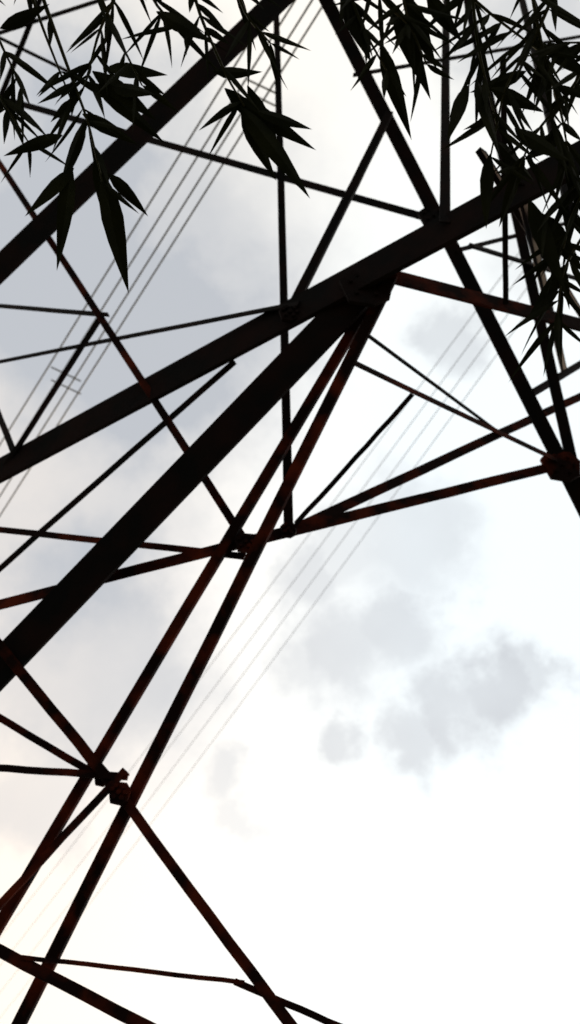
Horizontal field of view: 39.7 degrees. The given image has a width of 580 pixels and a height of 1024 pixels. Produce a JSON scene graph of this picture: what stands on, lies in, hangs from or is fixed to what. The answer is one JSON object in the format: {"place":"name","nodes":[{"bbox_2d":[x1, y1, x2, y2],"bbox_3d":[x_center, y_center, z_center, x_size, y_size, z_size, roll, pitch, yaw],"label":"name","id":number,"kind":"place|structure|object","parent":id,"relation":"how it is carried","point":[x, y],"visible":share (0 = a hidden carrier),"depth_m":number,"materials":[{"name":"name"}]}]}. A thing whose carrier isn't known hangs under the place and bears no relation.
{"place":"outdoors","nodes":[
{"label":"outdoors","id":0,"kind":"place"},
{"bbox_2d":[0,196,579,1014],"bbox_3d":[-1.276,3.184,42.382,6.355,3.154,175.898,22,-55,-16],"label":"overhead power line","id":1,"kind":"object","parent":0,"point":[294,580],"visible":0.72,"depth_m":40.25,"materials":[{"name":"metal"}]},
{"bbox_2d":[0,0,579,1023],"label":"sky","id":2,"kind":"structure","parent":0,"point":[386,824],"materials":[{"name":"white"}]},
{"label":"ground","id":3,"kind":"structure","parent":0,"visible":0},
{"bbox_2d":[0,0,178,292],"bbox_3d":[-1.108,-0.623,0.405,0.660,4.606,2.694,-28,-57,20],"label":"bamboo plant","id":4,"kind":"object","parent":3,"relation":"on","point":[115,93],"visible":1,"depth_m":2.30,"materials":[{"name":"green plant"}]},
{"bbox_2d":[120,0,314,197],"bbox_3d":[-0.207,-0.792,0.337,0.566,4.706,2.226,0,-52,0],"label":"bamboo plant","id":5,"kind":"object","parent":3,"relation":"on","point":[262,125],"visible":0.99,"depth_m":2.29,"materials":[{"name":"green plant"}]},
{"bbox_2d":[0,0,579,1023],"bbox_3d":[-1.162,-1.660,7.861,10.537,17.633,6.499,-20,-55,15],"label":"lattice transmission tower","id":6,"kind":"structure","parent":3,"relation":"on","point":[346,304],"depth_m":4.92,"materials":[{"name":"metal"}]},
{"bbox_2d":[0,0,321,515],"bbox_3d":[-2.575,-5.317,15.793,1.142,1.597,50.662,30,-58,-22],"label":"overhead power line","id":7,"kind":"object","parent":6,"relation":"attached to","point":[220,146],"visible":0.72,"depth_m":14.77,"materials":[{"name":"metal"}]},
{"bbox_2d":[328,0,579,160],"bbox_3d":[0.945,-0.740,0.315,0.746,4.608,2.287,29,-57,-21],"label":"bamboo plant","id":8,"kind":"object","parent":3,"relation":"on","point":[412,26],"visible":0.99,"depth_m":2.30,"materials":[{"name":"green plant"}]},
{"bbox_2d":[440,0,579,379],"bbox_3d":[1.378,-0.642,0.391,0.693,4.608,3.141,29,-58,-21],"label":"bamboo plant","id":9,"kind":"object","parent":3,"relation":"on","point":[552,237],"visible":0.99,"depth_m":2.29,"materials":[{"name":"green plant"}]}
]}

